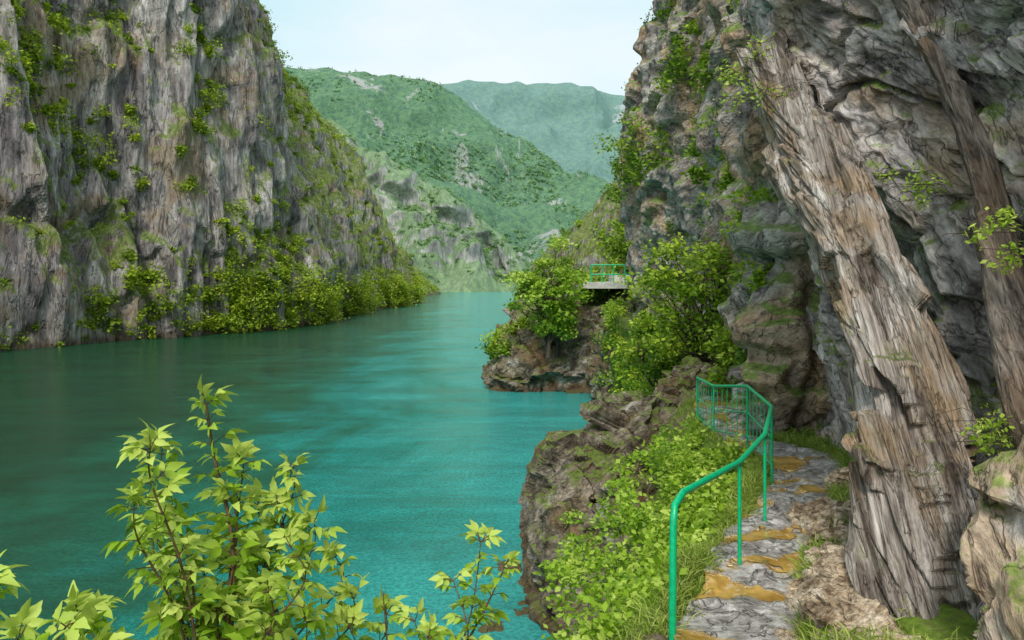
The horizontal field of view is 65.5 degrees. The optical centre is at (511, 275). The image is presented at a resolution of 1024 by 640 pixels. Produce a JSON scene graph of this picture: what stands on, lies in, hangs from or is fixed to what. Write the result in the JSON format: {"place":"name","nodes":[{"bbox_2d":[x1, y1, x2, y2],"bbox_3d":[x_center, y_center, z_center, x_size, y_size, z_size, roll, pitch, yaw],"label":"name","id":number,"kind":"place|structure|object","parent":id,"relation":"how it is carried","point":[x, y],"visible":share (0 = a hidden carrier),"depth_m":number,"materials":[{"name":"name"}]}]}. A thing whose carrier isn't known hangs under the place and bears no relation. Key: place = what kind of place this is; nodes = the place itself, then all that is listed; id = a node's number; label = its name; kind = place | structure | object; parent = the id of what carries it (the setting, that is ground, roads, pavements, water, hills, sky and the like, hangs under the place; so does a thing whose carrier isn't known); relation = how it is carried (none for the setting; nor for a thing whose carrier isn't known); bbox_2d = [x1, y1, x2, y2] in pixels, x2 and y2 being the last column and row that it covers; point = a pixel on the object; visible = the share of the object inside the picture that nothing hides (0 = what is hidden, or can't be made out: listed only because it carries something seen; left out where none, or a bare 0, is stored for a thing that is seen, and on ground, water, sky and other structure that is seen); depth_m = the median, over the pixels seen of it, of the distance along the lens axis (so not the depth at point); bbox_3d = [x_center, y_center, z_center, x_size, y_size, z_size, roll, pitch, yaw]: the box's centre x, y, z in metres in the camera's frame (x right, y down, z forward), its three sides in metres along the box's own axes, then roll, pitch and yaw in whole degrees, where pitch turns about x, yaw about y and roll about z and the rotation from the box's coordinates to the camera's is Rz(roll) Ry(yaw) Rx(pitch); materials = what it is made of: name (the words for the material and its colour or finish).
{"place":"outdoors","nodes":[
{"label":"outdoors","id":0,"kind":"place"},
{"bbox_2d":[0,0,440,350],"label":"cliff","id":1,"kind":"structure","parent":0,"point":[159,88],"depth_m":106.03,"materials":[{"name":"stone"}]},
{"bbox_2d":[0,0,439,349],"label":"cliff vegetation","id":2,"kind":"object","parent":1,"relation":"on","point":[330,298],"visible":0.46,"depth_m":111.39,"materials":[{"name":"green plant"}]},
{"bbox_2d":[0,292,591,639],"bbox_3d":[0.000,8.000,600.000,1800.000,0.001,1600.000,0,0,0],"label":"lake water","id":3,"kind":"structure","parent":0,"point":[412,435],"depth_m":37.81,"materials":[{"name":"teal liquid"}]},
{"bbox_2d":[477,560,528,634],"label":"submerged rocks","id":4,"kind":"object","parent":3,"relation":"in","point":[496,626],"visible":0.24,"depth_m":18.82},
{"bbox_2d":[518,355,728,637],"bbox_3d":[3.079,6.650,18.934,6.154,9.042,7.870,0,0,0],"label":"shore boulder","id":5,"kind":"object","parent":3,"relation":"in","point":[567,471],"visible":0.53,"depth_m":19.03,"materials":[{"name":"grey stone"}]},
{"bbox_2d":[322,118,528,291],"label":"rocky hill","id":6,"kind":"structure","parent":0,"point":[404,188],"depth_m":426.99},
{"bbox_2d":[338,124,530,282],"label":"hill trees","id":7,"kind":"object","parent":6,"relation":"on","point":[485,250],"visible":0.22,"depth_m":429.29,"materials":[{"name":"green plant"}]},
{"bbox_2d":[282,65,611,267],"bbox_3d":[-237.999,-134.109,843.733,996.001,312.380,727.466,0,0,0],"label":"forested hill","id":8,"kind":"structure","parent":0,"point":[355,110],"depth_m":790.74,"materials":[{"name":"green plant"}]},
{"bbox_2d":[259,0,654,95],"label":"sky","id":9,"kind":"structure","parent":0,"point":[578,42],"materials":[{"name":"white"}]},
{"bbox_2d":[439,80,624,183],"bbox_3d":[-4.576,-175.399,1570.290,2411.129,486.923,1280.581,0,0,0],"label":"distant hill","id":10,"kind":"structure","parent":0,"point":[560,124],"depth_m":1443.66,"materials":[{"name":"green plant"}]},
{"bbox_2d":[519,181,629,296],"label":"bank slope","id":11,"kind":"structure","parent":0,"point":[585,250],"depth_m":118.70,"materials":[{"name":"green plant"}]},
{"bbox_2d":[509,162,627,299],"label":"bank vegetation","id":12,"kind":"object","parent":11,"relation":"on","point":[602,233],"visible":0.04,"depth_m":100.15,"materials":[{"name":"green plant"}]},
{"bbox_2d":[614,0,832,434],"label":"cliff","id":13,"kind":"structure","parent":0,"point":[781,369],"depth_m":20.85,"materials":[{"name":"grey stone"}]},
{"bbox_2d":[604,305,689,397],"bbox_3d":[5.015,2.635,26.196,3.770,3.804,3.990,0,0,40],"label":"broadleaf tree","id":14,"kind":"object","parent":13,"relation":"on","point":[637,352],"visible":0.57,"depth_m":25.56,"materials":[{"name":"green plant"}]},
{"bbox_2d":[589,297,707,395],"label":"path side shrubs","id":15,"kind":"object","parent":13,"relation":"on","point":[613,308],"visible":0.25,"depth_m":42.69,"materials":[{"name":"green plant"}]},
{"bbox_2d":[608,216,736,378],"bbox_3d":[5.658,1.181,23.361,5.622,5.754,5.036,0,0,0],"label":"broadleaf tree","id":16,"kind":"object","parent":13,"relation":"on","point":[690,290],"visible":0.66,"depth_m":23.05,"materials":[{"name":"green plant"}]},
{"bbox_2d":[581,0,777,395],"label":"cliff shrubs","id":17,"kind":"object","parent":13,"relation":"on","point":[759,274],"visible":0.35,"depth_m":34.90,"materials":[{"name":"green plant"}]},
{"bbox_2d":[698,322,742,405],"bbox_3d":[5.466,2.234,18.863,2.465,3.212,2.721,0,0,0],"label":"broadleaf tree","id":18,"kind":"object","parent":13,"relation":"on","point":[721,346],"visible":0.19,"depth_m":18.68,"materials":[{"name":"green plant"}]},
{"bbox_2d":[674,384,841,639],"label":"stone path","id":19,"kind":"structure","parent":0,"point":[745,599],"depth_m":8.12,"materials":[{"name":"grey stone"}]},
{"bbox_2d":[669,377,773,639],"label":"green railing","id":20,"kind":"object","parent":19,"relation":"on","point":[686,490],"visible":0.94,"depth_m":8.65,"materials":[{"name":"metal"}]},
{"bbox_2d":[574,303,978,639],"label":"river bank","id":21,"kind":"structure","parent":0,"point":[948,620],"depth_m":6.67,"materials":[{"name":"green plant"}]},
{"bbox_2d":[0,549,134,639],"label":"box elder sapling","id":22,"kind":"object","parent":21,"relation":"on","point":[26,615],"visible":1,"depth_m":2.52,"materials":[{"name":"green plant"}]},
{"bbox_2d":[61,374,407,639],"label":"box elder sapling","id":23,"kind":"object","parent":21,"relation":"on","point":[170,613],"visible":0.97,"depth_m":2.98,"materials":[{"name":"green plant"}]},
{"bbox_2d":[382,519,520,639],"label":"box elder sapling","id":24,"kind":"object","parent":21,"relation":"on","point":[428,629],"visible":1,"depth_m":2.99,"materials":[{"name":"green plant"}]},
{"bbox_2d":[532,412,756,639],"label":"bank bushes","id":25,"kind":"object","parent":21,"relation":"on","point":[696,511],"visible":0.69,"depth_m":10.98,"materials":[{"name":"green plant"}]},
{"bbox_2d":[774,467,921,639],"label":"tan foot rocks","id":26,"kind":"object","parent":21,"relation":"on","point":[823,590],"visible":0.6,"depth_m":6.55,"materials":[{"name":"stone"}]},
{"bbox_2d":[745,0,1023,639],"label":"rock wall","id":27,"kind":"structure","parent":0,"point":[865,64],"depth_m":8.13,"materials":[{"name":"grey stone"}]},
{"bbox_2d":[656,31,1023,465],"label":"rock wall shrub","id":28,"kind":"object","parent":27,"relation":"on","point":[1005,219],"visible":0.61,"depth_m":6.31,"materials":[{"name":"green plant"}]},
{"bbox_2d":[736,29,983,619],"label":"leaning rock slab","id":29,"kind":"structure","parent":27,"relation":"attached to","point":[914,501],"depth_m":7.06,"materials":[{"name":"stone"}]},
{"bbox_2d":[891,0,1023,449],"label":"rock rib","id":30,"kind":"object","parent":27,"relation":"attached to","point":[1003,295],"visible":0.85,"depth_m":6.85,"materials":[{"name":"stone"}]},
{"label":"ground","id":31,"kind":"structure","parent":0,"visible":0},
{"bbox_2d":[481,289,638,400],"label":"rocky outcrop","id":32,"kind":"object","parent":31,"relation":"on","point":[528,366],"visible":0.31,"depth_m":54.68,"materials":[{"name":"stone"}]},
{"bbox_2d":[495,233,596,358],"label":"broadleaf tree","id":33,"kind":"object","parent":32,"relation":"on","point":[556,323],"visible":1,"depth_m":52.35,"materials":[{"name":"green plant"}]},
{"bbox_2d":[475,277,638,363],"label":"outcrop shrubs","id":34,"kind":"object","parent":32,"relation":"on","point":[494,340],"visible":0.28,"depth_m":56.27,"materials":[{"name":"green plant"}]},
{"bbox_2d":[574,264,629,288],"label":"viewing platform","id":35,"kind":"structure","parent":32,"relation":"on","point":[611,284],"depth_m":54.24,"materials":[{"name":"concrete"}]},
{"bbox_2d":[590,207,628,273],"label":"broadleaf tree","id":36,"kind":"object","parent":32,"relation":"on","point":[614,250],"visible":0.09,"depth_m":65.68,"materials":[{"name":"green plant"}]}
]}

